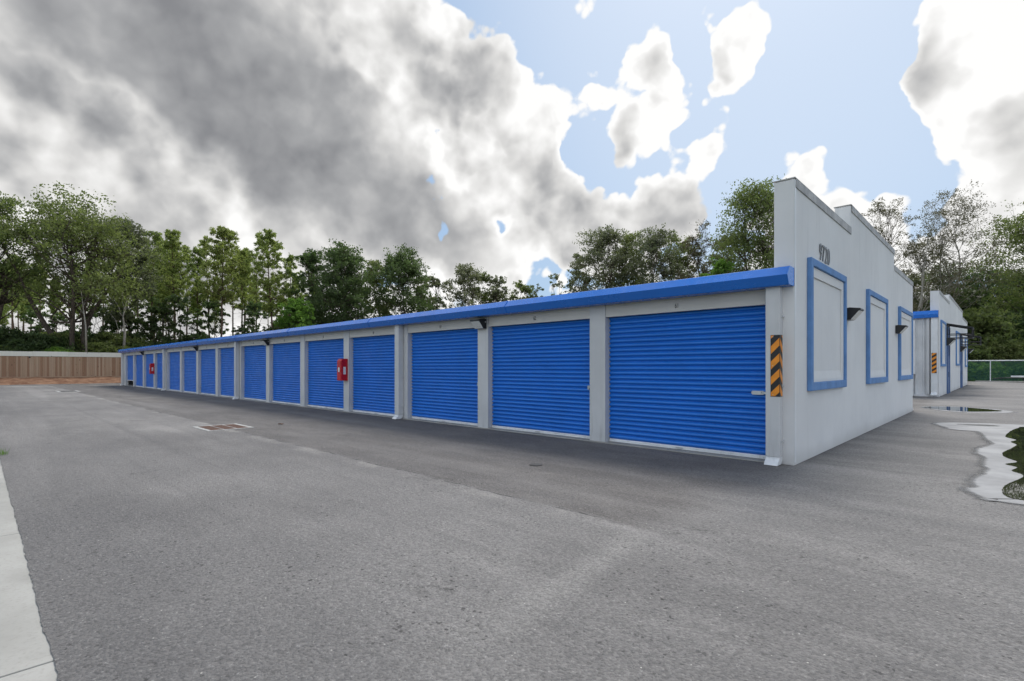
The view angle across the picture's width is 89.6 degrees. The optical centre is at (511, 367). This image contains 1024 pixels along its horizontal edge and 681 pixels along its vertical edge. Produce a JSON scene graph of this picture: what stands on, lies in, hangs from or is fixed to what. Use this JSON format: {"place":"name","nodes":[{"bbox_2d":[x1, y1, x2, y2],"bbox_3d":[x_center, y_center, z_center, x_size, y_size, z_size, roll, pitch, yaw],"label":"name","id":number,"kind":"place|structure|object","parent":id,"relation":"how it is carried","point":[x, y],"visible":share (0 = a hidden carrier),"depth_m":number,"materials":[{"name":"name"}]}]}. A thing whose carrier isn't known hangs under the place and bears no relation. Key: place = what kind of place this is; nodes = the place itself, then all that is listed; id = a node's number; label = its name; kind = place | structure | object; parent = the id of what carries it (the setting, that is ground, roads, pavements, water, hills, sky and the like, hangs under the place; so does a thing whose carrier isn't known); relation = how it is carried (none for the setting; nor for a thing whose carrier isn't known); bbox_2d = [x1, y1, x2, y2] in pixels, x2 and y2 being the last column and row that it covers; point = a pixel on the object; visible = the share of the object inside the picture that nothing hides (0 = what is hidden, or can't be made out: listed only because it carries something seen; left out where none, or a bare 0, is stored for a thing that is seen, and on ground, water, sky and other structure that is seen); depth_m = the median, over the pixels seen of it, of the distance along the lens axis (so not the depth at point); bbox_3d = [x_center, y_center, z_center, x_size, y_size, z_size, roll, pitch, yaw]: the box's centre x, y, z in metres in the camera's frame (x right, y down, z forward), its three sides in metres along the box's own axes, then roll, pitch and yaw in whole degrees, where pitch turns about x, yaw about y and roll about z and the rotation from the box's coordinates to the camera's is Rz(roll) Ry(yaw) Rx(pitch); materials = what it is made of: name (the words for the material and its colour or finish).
{"place":"outdoors","nodes":[
{"label":"outdoors","id":0,"kind":"place"},
{"bbox_2d":[0,376,120,384],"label":"earth bank","id":1,"kind":"structure","parent":0,"point":[47,380],"depth_m":47.46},
{"bbox_2d":[0,351,120,377],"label":"wooden fence","id":2,"kind":"object","parent":1,"relation":"on","point":[65,364],"visible":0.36,"depth_m":48.41,"materials":[{"name":"brown wood"}]},
{"bbox_2d":[0,381,1023,680],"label":"asphalt yard","id":3,"kind":"structure","parent":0,"point":[162,539],"depth_m":4.39,"materials":[{"name":"grey asphalt"}]},
{"bbox_2d":[193,423,253,430],"bbox_3d":[-7.504,1.568,13.379,1.320,0.064,1.080,0,0,44],"label":"drain grate","id":4,"kind":"object","parent":3,"relation":"on","point":[222,427],"visible":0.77,"depth_m":13.27,"materials":[{"name":"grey metal"}]},
{"bbox_2d":[118,177,912,465],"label":"storage building","id":5,"kind":"structure","parent":3,"relation":"on","point":[679,365],"depth_m":11.19,"materials":[{"name":"grey paint"}]},
{"bbox_2d":[136,355,142,386],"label":"roller door","id":6,"kind":"structure","parent":5,"relation":"in","point":[139,364],"depth_m":41.35,"materials":[{"name":"blue paint"}]},
{"bbox_2d":[146,354,152,387],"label":"roller door","id":7,"kind":"structure","parent":5,"relation":"in","point":[149,359],"depth_m":39.16,"materials":[{"name":"blue paint"}]},
{"bbox_2d":[157,353,162,388],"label":"roller door","id":8,"kind":"structure","parent":5,"relation":"in","point":[159,356],"depth_m":36.87,"materials":[{"name":"blue paint"}]},
{"bbox_2d":[161,349,165,390],"bbox_3d":[-23.641,0.126,34.960,0.248,2.832,0.284,0,0,44],"label":"downspout","id":9,"kind":"object","parent":5,"relation":"attached to","point":[164,369],"visible":0.88,"depth_m":34.91,"materials":[{"name":"grey metal"}]},
{"bbox_2d":[169,352,179,390],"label":"roller door","id":10,"kind":"structure","parent":5,"relation":"in","point":[174,356],"depth_m":34.07,"materials":[{"name":"blue paint"}]},
{"bbox_2d":[184,350,195,392],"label":"roller door","id":11,"kind":"structure","parent":5,"relation":"in","point":[190,356],"depth_m":31.64,"materials":[{"name":"blue paint"}]},
{"bbox_2d":[201,349,214,394],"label":"roller door","id":12,"kind":"structure","parent":5,"relation":"in","point":[208,355],"depth_m":29.19,"materials":[{"name":"blue paint"}]},
{"bbox_2d":[220,347,233,397],"bbox_3d":[-14.527,0.221,26.601,3.086,2.602,0.080,0,0,44],"label":"roller door","id":13,"kind":"structure","parent":5,"relation":"in","point":[227,354],"depth_m":26.93,"materials":[{"name":"blue paint"}]},
{"bbox_2d":[232,341,239,398],"bbox_3d":[-13.545,0.126,25.261,0.248,2.832,0.284,0,0,44],"label":"downspout","id":14,"kind":"object","parent":5,"relation":"attached to","point":[236,370],"visible":1,"depth_m":25.22,"materials":[{"name":"grey metal"}]},
{"bbox_2d":[244,345,265,400],"bbox_3d":[-12.003,0.221,24.177,3.086,2.602,0.080,0,0,44],"label":"roller door","id":15,"kind":"structure","parent":5,"relation":"in","point":[255,356],"depth_m":24.24,"materials":[{"name":"blue paint"}]},
{"bbox_2d":[272,342,299,404],"bbox_3d":[-9.472,0.221,21.759,3.086,2.602,0.060,0,0,44],"label":"roller door","id":16,"kind":"structure","parent":5,"relation":"in","point":[286,363],"depth_m":21.80,"materials":[{"name":"blue paint"}]},
{"bbox_2d":[308,339,343,409],"bbox_3d":[-6.955,0.221,19.327,3.086,2.602,0.080,0,0,44],"label":"roller door","id":17,"kind":"structure","parent":5,"relation":"in","point":[325,391],"depth_m":19.40,"materials":[{"name":"blue paint"}]},
{"bbox_2d":[337,359,347,380],"bbox_3d":[-5.912,0.070,17.935,0.282,0.760,0.275,0,0,44],"label":"extinguisher cabinet","id":18,"kind":"object","parent":5,"relation":"attached to","point":[342,369],"visible":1,"depth_m":17.85,"materials":[{"name":"red metal"}]},
{"bbox_2d":[353,335,394,415],"bbox_3d":[-4.431,0.221,16.903,3.086,2.602,0.080,0,0,44],"label":"roller door","id":19,"kind":"structure","parent":5,"relation":"in","point":[374,356],"depth_m":17.01,"materials":[{"name":"blue paint"}]},
{"bbox_2d":[392,325,403,418],"bbox_3d":[-3.448,0.126,15.562,0.248,2.832,0.284,0,0,44],"label":"downspout","id":20,"kind":"object","parent":5,"relation":"attached to","point":[399,371],"visible":0.98,"depth_m":15.53,"materials":[{"name":"grey metal"}]},
{"bbox_2d":[411,328,477,425],"bbox_3d":[-1.918,0.221,14.465,3.088,2.602,0.115,0,0,44],"label":"roller door","id":21,"kind":"structure","parent":5,"relation":"in","point":[445,363],"depth_m":14.42,"materials":[{"name":"blue paint"}]},
{"bbox_2d":[492,319,589,438],"bbox_3d":[0.606,0.221,12.040,3.088,2.602,0.115,0,0,44],"label":"roller door","id":22,"kind":"structure","parent":5,"relation":"in","point":[541,371],"depth_m":11.95,"materials":[{"name":"blue paint"}]},
{"bbox_2d":[609,305,765,458],"bbox_3d":[3.137,0.221,9.615,3.098,2.602,0.105,0,0,44],"label":"roller door","id":23,"kind":"structure","parent":5,"relation":"in","point":[687,380],"depth_m":9.47,"materials":[{"name":"blue paint"}]},
{"bbox_2d":[764,286,783,465],"bbox_3d":[4.181,0.126,8.233,0.248,2.832,0.284,0,0,44],"label":"pilaster","id":24,"kind":"object","parent":5,"relation":"attached to","point":[774,405],"visible":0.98,"depth_m":8.20,"materials":[{"name":"grey metal"}]},
{"bbox_2d":[770,335,782,396],"bbox_3d":[4.219,-0.030,8.172,0.191,0.980,0.098,0,0,1],"label":"chevron sign","id":25,"kind":"object","parent":24,"relation":"attached to","point":[776,364],"visible":1,"depth_m":8.17,"materials":[{"name":"black metal"}]},
{"bbox_2d":[807,257,846,390],"bbox_3d":[5.882,-0.730,9.562,0.075,2.240,2.620,0,0,44],"label":"window frame","id":26,"kind":"structure","parent":5,"relation":"in","point":[826,287],"depth_m":9.48,"materials":[{"name":"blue paint"}]},
{"bbox_2d":[847,307,863,320],"bbox_3d":[7.103,-1.116,10.683,0.274,0.252,0.346,0,0,44],"label":"wall light","id":27,"kind":"object","parent":5,"relation":"attached to","point":[853,314],"visible":0.92,"depth_m":10.59,"materials":[{"name":"black metal"}]},
{"bbox_2d":[866,289,887,383],"bbox_3d":[9.373,-0.740,13.196,0.075,2.260,2.700,0,0,44],"label":"window frame","id":28,"kind":"structure","parent":5,"relation":"in","point":[876,304],"depth_m":13.15,"materials":[{"name":"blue paint"}]},
{"bbox_2d":[898,306,912,379],"bbox_3d":[12.906,-0.750,16.874,0.075,2.280,2.900,0,0,44],"label":"window frame","id":29,"kind":"structure","parent":5,"relation":"in","point":[905,317],"depth_m":16.95,"materials":[{"name":"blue paint"}]},
{"bbox_2d":[913,290,967,396],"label":"storage building","id":30,"kind":"structure","parent":3,"relation":"on","point":[952,358],"depth_m":28.40,"materials":[{"name":"grey paint"}]},
{"bbox_2d":[913,320,915,394],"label":"pillar","id":31,"kind":"structure","parent":30,"relation":"attached to","point":[914,346],"depth_m":27.71,"materials":[{"name":"metal"}]},
{"bbox_2d":[931,317,937,396],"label":"pillar","id":32,"kind":"structure","parent":30,"relation":"attached to","point":[934,349],"depth_m":27.43,"materials":[{"name":"metal"}]},
{"bbox_2d":[940,320,945,365],"bbox_3d":[24.166,-1.335,28.855,0.075,2.530,2.700,0,0,44],"label":"window frame","id":33,"kind":"structure","parent":30,"relation":"in","point":[942,323],"depth_m":28.73,"materials":[{"name":"blue paint"}]},
{"bbox_2d":[946,323,973,338],"bbox_3d":[26.878,-2.155,30.895,1.199,1.010,1.577,0,0,44],"label":"door canopy","id":34,"kind":"object","parent":30,"relation":"attached to","point":[961,326],"visible":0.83,"depth_m":30.71,"materials":[{"name":"black metal"}]},
{"bbox_2d":[921,406,1014,412],"bbox_3d":[16.713,1.541,19.032,2.899,0.002,3.508,0,0,10],"label":"puddle silt","id":35,"kind":"object","parent":3,"relation":"on","point":[1003,411],"visible":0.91,"depth_m":18.12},
{"bbox_2d":[922,406,1000,411],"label":"puddle water","id":36,"kind":"structure","parent":35,"relation":"on","point":[966,409],"depth_m":18.94,"materials":[{"name":"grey liquid"}]},
{"bbox_2d":[933,422,1023,504],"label":"puddle damp edge","id":37,"kind":"object","parent":3,"relation":"on","point":[971,480],"visible":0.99,"depth_m":7.63,"materials":[{"name":"asphalt"}]},
{"bbox_2d":[935,422,1023,503],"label":"puddle silt","id":38,"kind":"object","parent":37,"relation":"on","point":[996,478],"visible":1,"depth_m":8.46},
{"bbox_2d":[1002,427,1023,499],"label":"puddle water","id":39,"kind":"structure","parent":38,"relation":"on","point":[1014,489],"depth_m":8.40,"materials":[{"name":"clear liquid"}]},
{"bbox_2d":[0,0,1023,340],"label":"sky","id":40,"kind":"structure","parent":0,"point":[490,134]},
{"label":"ground","id":41,"kind":"structure","parent":0,"visible":0},
{"bbox_2d":[0,251,37,327],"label":"pine tree","id":42,"kind":"object","parent":41,"relation":"on","point":[9,308],"visible":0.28,"depth_m":77.90,"materials":[{"name":"green plant"}]},
{"bbox_2d":[0,460,58,680],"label":"kerb","id":43,"kind":"structure","parent":41,"relation":"on","point":[26,654],"depth_m":3.22,"materials":[{"name":"concrete"}]},
{"bbox_2d":[0,191,63,320],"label":"oak tree","id":44,"kind":"object","parent":41,"relation":"on","point":[27,273],"visible":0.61,"depth_m":54.72,"materials":[{"name":"green plant"}]},
{"bbox_2d":[0,330,64,376],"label":"shrub","id":45,"kind":"object","parent":41,"relation":"on","point":[16,347],"visible":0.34,"depth_m":51.13,"materials":[{"name":"green plant"}]},
{"bbox_2d":[21,303,59,332],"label":"young tree","id":46,"kind":"object","parent":41,"relation":"on","point":[30,314],"visible":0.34,"depth_m":70.56,"materials":[{"name":"green plant"}]},
{"bbox_2d":[27,332,84,376],"bbox_3d":[-49.128,-0.588,54.329,9.307,6.243,6.441,0,0,29],"label":"shrub","id":47,"kind":"object","parent":41,"relation":"on","point":[62,340],"visible":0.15,"depth_m":53.57,"materials":[{"name":"green plant"}]},
{"bbox_2d":[48,315,69,331],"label":"young tree","id":48,"kind":"object","parent":41,"relation":"on","point":[60,318],"visible":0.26,"depth_m":72.74,"materials":[{"name":"green plant"}]},
{"bbox_2d":[0,181,166,370],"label":"oak tree","id":49,"kind":"object","parent":41,"relation":"on","point":[58,227],"visible":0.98,"depth_m":54.28,"materials":[{"name":"green plant"}]},
{"bbox_2d":[75,340,127,375],"bbox_3d":[-45.229,-0.473,56.393,7.100,5.199,5.971,0,0,-22],"label":"shrub","id":50,"kind":"object","parent":41,"relation":"on","point":[101,347],"visible":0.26,"depth_m":55.66,"materials":[{"name":"green plant"}]},
{"bbox_2d":[92,304,134,333],"bbox_3d":[-49.905,-3.444,64.704,3.961,11.006,5.992,0,0,-2],"label":"young tree","id":51,"kind":"object","parent":41,"relation":"on","point":[111,326],"visible":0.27,"depth_m":63.52,"materials":[{"name":"green plant"}]},
{"bbox_2d":[87,331,147,346],"bbox_3d":[-46.572,-1.079,59.829,9.736,6.756,7.824,0,0,-6],"label":"shrub","id":52,"kind":"object","parent":41,"relation":"on","point":[116,338],"visible":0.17,"depth_m":58.92,"materials":[{"name":"green plant"}]},
{"bbox_2d":[80,216,163,336],"bbox_3d":[-46.463,-8.091,61.477,7.431,20.196,8.488,0,0,44],"label":"oak tree","id":53,"kind":"object","parent":41,"relation":"on","point":[117,316],"visible":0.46,"depth_m":61.81,"materials":[{"name":"green plant"}]},
{"bbox_2d":[130,231,177,340],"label":"pine tree","id":54,"kind":"object","parent":41,"relation":"on","point":[155,238],"visible":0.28,"depth_m":71.94,"materials":[{"name":"green plant"}]},
{"bbox_2d":[135,296,186,343],"bbox_3d":[-43.493,-3.361,63.354,5.892,10.822,3.895,0,0,8],"label":"young tree","id":55,"kind":"object","parent":41,"relation":"on","point":[153,325],"visible":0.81,"depth_m":62.93,"materials":[{"name":"green plant"}]},
{"bbox_2d":[145,308,177,343],"bbox_3d":[-43.306,-2.761,63.954,3.926,9.459,3.616,0,0,44],"label":"young tree","id":56,"kind":"object","parent":41,"relation":"on","point":[167,320],"visible":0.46,"depth_m":63.54,"materials":[{"name":"green plant"}]},
{"bbox_2d":[156,293,191,343],"bbox_3d":[-42.218,-3.591,64.517,4.313,11.281,4.682,0,0,-40],"label":"young tree","id":57,"kind":"object","parent":41,"relation":"on","point":[176,299],"visible":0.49,"depth_m":64.07,"materials":[{"name":"green plant"}]},
{"bbox_2d":[152,229,196,338],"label":"pine tree","id":58,"kind":"object","parent":41,"relation":"on","point":[172,237],"visible":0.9,"depth_m":69.70,"materials":[{"name":"green plant"}]},
{"bbox_2d":[162,332,208,343],"bbox_3d":[-40.349,-1.204,64.047,7.867,6.645,7.563,0,0,-14],"label":"shrub","id":59,"kind":"object","parent":41,"relation":"on","point":[184,338],"visible":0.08,"depth_m":63.45,"materials":[{"name":"green plant"}]},
{"bbox_2d":[170,249,202,334],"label":"pine tree","id":60,"kind":"object","parent":41,"relation":"on","point":[183,261],"visible":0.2,"depth_m":83.84,"materials":[{"name":"green plant"}]},
{"bbox_2d":[172,312,211,337],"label":"young tree","id":61,"kind":"object","parent":41,"relation":"on","point":[201,326],"visible":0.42,"depth_m":73.59,"materials":[{"name":"green plant"}]},
{"bbox_2d":[180,246,212,332],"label":"pine tree","id":62,"kind":"object","parent":41,"relation":"on","point":[198,263],"visible":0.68,"depth_m":77.64,"materials":[{"name":"green plant"}]},
{"bbox_2d":[189,239,224,337],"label":"pine tree","id":63,"kind":"object","parent":41,"relation":"on","point":[209,260],"visible":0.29,"depth_m":79.51,"materials":[{"name":"green plant"}]},
{"bbox_2d":[193,300,230,337],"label":"young tree","id":64,"kind":"object","parent":41,"relation":"on","point":[209,305],"visible":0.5,"depth_m":73.00,"materials":[{"name":"green plant"}]},
{"bbox_2d":[190,225,256,336],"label":"pine tree","id":65,"kind":"object","parent":41,"relation":"on","point":[221,250],"visible":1,"depth_m":67.39,"materials":[{"name":"green plant"}]},
{"bbox_2d":[229,249,255,326],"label":"pine tree","id":66,"kind":"object","parent":41,"relation":"on","point":[244,274],"visible":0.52,"depth_m":73.86,"materials":[{"name":"green plant"}]},
{"bbox_2d":[240,301,268,333],"bbox_3d":[-31.547,-3.069,62.902,3.875,10.135,4.206,0,0,25],"label":"young tree","id":67,"kind":"object","parent":41,"relation":"on","point":[251,307],"visible":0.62,"depth_m":62.32,"materials":[{"name":"green plant"}]},
{"bbox_2d":[240,251,272,327],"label":"pine tree","id":68,"kind":"object","parent":41,"relation":"on","point":[255,287],"visible":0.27,"depth_m":81.67,"materials":[{"name":"green plant"}]},
{"bbox_2d":[242,228,297,330],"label":"pine tree","id":69,"kind":"object","parent":41,"relation":"on","point":[262,245],"visible":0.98,"depth_m":69.32,"materials":[{"name":"green plant"}]},
{"bbox_2d":[270,253,306,326],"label":"pine tree","id":70,"kind":"object","parent":41,"relation":"on","point":[289,270],"visible":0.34,"depth_m":75.54,"materials":[{"name":"green plant"}]},
{"bbox_2d":[273,297,316,328],"bbox_3d":[-25.360,-3.246,62.193,5.742,10.669,6.477,0,0,44],"label":"young tree","id":71,"kind":"object","parent":41,"relation":"on","point":[297,310],"visible":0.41,"depth_m":61.35,"materials":[{"name":"green plant"}]},
{"bbox_2d":[284,248,340,323],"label":"broadleaf tree","id":72,"kind":"object","parent":41,"relation":"on","point":[308,258],"visible":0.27,"depth_m":70.82,"materials":[{"name":"green plant"}]},
{"bbox_2d":[294,239,385,324],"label":"broadleaf tree","id":73,"kind":"object","parent":41,"relation":"on","point":[348,276],"visible":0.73,"depth_m":67.85,"materials":[{"name":"green plant"}]},
{"bbox_2d":[359,259,394,316],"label":"broadleaf tree","id":74,"kind":"object","parent":41,"relation":"on","point":[377,281],"visible":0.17,"depth_m":77.29,"materials":[{"name":"green plant"}]},
{"bbox_2d":[361,243,442,316],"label":"broadleaf tree","id":75,"kind":"object","parent":41,"relation":"on","point":[395,267],"visible":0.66,"depth_m":72.69,"materials":[{"name":"green plant"}]},
{"bbox_2d":[422,276,450,310],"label":"broadleaf tree","id":76,"kind":"object","parent":41,"relation":"on","point":[436,283],"visible":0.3,"depth_m":79.38,"materials":[{"name":"green plant"}]},
{"bbox_2d":[440,262,482,308],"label":"broadleaf tree","id":77,"kind":"object","parent":41,"relation":"on","point":[463,272],"visible":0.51,"depth_m":79.25,"materials":[{"name":"green plant"}]},
{"bbox_2d":[468,271,493,304],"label":"broadleaf tree","id":78,"kind":"object","parent":41,"relation":"on","point":[484,299],"visible":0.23,"depth_m":83.44,"materials":[{"name":"green plant"}]},
{"bbox_2d":[484,275,513,303],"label":"broadleaf tree","id":79,"kind":"object","parent":41,"relation":"on","point":[497,295],"visible":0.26,"depth_m":83.56,"materials":[{"name":"green plant"}]},
{"bbox_2d":[508,280,534,300],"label":"broadleaf tree","id":80,"kind":"object","parent":41,"relation":"on","point":[522,288],"visible":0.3,"depth_m":85.78,"materials":[{"name":"green plant"}]},
{"bbox_2d":[564,253,591,292],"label":"broadleaf tree","id":81,"kind":"object","parent":41,"relation":"on","point":[576,273],"visible":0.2,"depth_m":81.97,"materials":[{"name":"green plant"}]},
{"bbox_2d":[556,224,640,292],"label":"oak tree","id":82,"kind":"object","parent":41,"relation":"on","point":[597,251],"visible":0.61,"depth_m":77.00,"materials":[{"name":"green plant"}]},
{"bbox_2d":[602,230,661,287],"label":"oak tree","id":83,"kind":"object","parent":41,"relation":"on","point":[631,240],"visible":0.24,"depth_m":78.92,"materials":[{"name":"green plant"}]},
{"bbox_2d":[621,223,694,284],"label":"oak tree","id":84,"kind":"object","parent":41,"relation":"on","point":[651,244],"visible":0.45,"depth_m":74.93,"materials":[{"name":"green plant"}]},
{"bbox_2d":[659,231,707,280],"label":"oak tree","id":85,"kind":"object","parent":41,"relation":"on","point":[683,257],"visible":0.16,"depth_m":79.41,"materials":[{"name":"green plant"}]},
{"bbox_2d":[669,219,722,280],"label":"oak tree","id":86,"kind":"object","parent":41,"relation":"on","point":[703,269],"visible":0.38,"depth_m":73.16,"materials":[{"name":"green plant"}]},
{"bbox_2d":[699,257,734,276],"bbox_3d":[26.350,-6.011,66.252,4.500,16.028,5.634,0,0,15],"label":"young tree","id":87,"kind":"object","parent":41,"relation":"on","point":[721,266],"visible":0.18,"depth_m":64.90,"materials":[{"name":"green plant"}]},
{"bbox_2d":[693,173,784,273],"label":"oak tree","id":88,"kind":"object","parent":41,"relation":"on","point":[761,203],"visible":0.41,"depth_m":68.40,"materials":[{"name":"green plant"}]},
{"bbox_2d":[861,197,924,277],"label":"slender tree","id":89,"kind":"object","parent":41,"relation":"on","point":[880,211],"visible":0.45,"depth_m":77.64,"materials":[{"name":"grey plant"}]},
{"bbox_2d":[906,270,931,310],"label":"broadleaf tree","id":90,"kind":"object","parent":41,"relation":"on","point":[916,282],"visible":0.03,"depth_m":80.11,"materials":[{"name":"green plant"}]},
{"bbox_2d":[894,232,959,310],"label":"slender tree","id":91,"kind":"object","parent":41,"relation":"on","point":[923,256],"visible":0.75,"depth_m":73.75,"materials":[{"name":"green plant"}]},
{"bbox_2d":[918,261,977,299],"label":"broadleaf tree","id":92,"kind":"object","parent":41,"relation":"on","point":[937,285],"visible":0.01,"depth_m":85.12,"materials":[{"name":"green plant"}]},
{"bbox_2d":[904,179,1017,311],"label":"slender tree","id":93,"kind":"object","parent":41,"relation":"on","point":[944,236],"visible":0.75,"depth_m":75.05,"materials":[{"name":"green plant"}]},
{"bbox_2d":[918,287,1022,315],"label":"shrub","id":94,"kind":"object","parent":41,"relation":"on","point":[973,298],"visible":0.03,"depth_m":75.93,"materials":[{"name":"green plant"}]},
{"bbox_2d":[968,345,996,376],"bbox_3d":[58.445,-0.427,65.621,5.227,5.080,6.790,0,0,15],"label":"shrub","id":95,"kind":"object","parent":41,"relation":"on","point":[985,357],"visible":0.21,"depth_m":63.87,"materials":[{"name":"green plant"}]},
{"bbox_2d":[967,361,998,380],"bbox_3d":[55.474,0.595,61.409,3.890,2.743,3.362,0,0,44],"label":"shrub","id":96,"kind":"object","parent":41,"relation":"on","point":[977,372],"visible":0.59,"depth_m":60.70,"materials":[{"name":"green plant"}]},
{"bbox_2d":[946,262,1020,312],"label":"broadleaf tree","id":97,"kind":"object","parent":41,"relation":"on","point":[967,277],"visible":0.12,"depth_m":82.10,"materials":[{"name":"green plant"}]},
{"bbox_2d":[968,343,1013,380],"bbox_3d":[60.302,-0.585,65.948,6.329,5.485,6.924,0,0,37],"label":"shrub","id":98,"kind":"object","parent":41,"relation":"on","point":[992,347],"visible":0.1,"depth_m":63.94,"materials":[{"name":"green plant"}]},
{"bbox_2d":[961,200,1023,312],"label":"oak tree","id":99,"kind":"object","parent":41,"relation":"on","point":[1017,236],"visible":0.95,"depth_m":73.23,"materials":[{"name":"green plant"}]},
{"bbox_2d":[963,303,1023,365],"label":"shrub","id":100,"kind":"object","parent":41,"relation":"on","point":[991,317],"visible":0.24,"depth_m":66.40,"materials":[{"name":"green plant"}]},
{"bbox_2d":[967,360,1023,380],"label":"chain link fence","id":101,"kind":"object","parent":41,"relation":"on","point":[991,368],"visible":0.25,"depth_m":58.00,"materials":[{"name":"teal metal"}]},
{"bbox_2d":[980,361,1012,380],"bbox_3d":[57.978,0.551,61.971,3.280,2.838,3.938,0,0,44],"label":"shrub","id":102,"kind":"object","parent":41,"relation":"on","point":[1002,372],"visible":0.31,"depth_m":61.47,"materials":[{"name":"green plant"}]},
{"bbox_2d":[976,339,1023,380],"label":"shrub","id":103,"kind":"object","parent":41,"relation":"on","point":[1005,345],"visible":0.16,"depth_m":63.89,"materials":[{"name":"green plant"}]},
{"bbox_2d":[986,341,1023,379],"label":"shrub","id":104,"kind":"object","parent":41,"relation":"on","point":[1018,352],"visible":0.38,"depth_m":63.46,"materials":[{"name":"green plant"}]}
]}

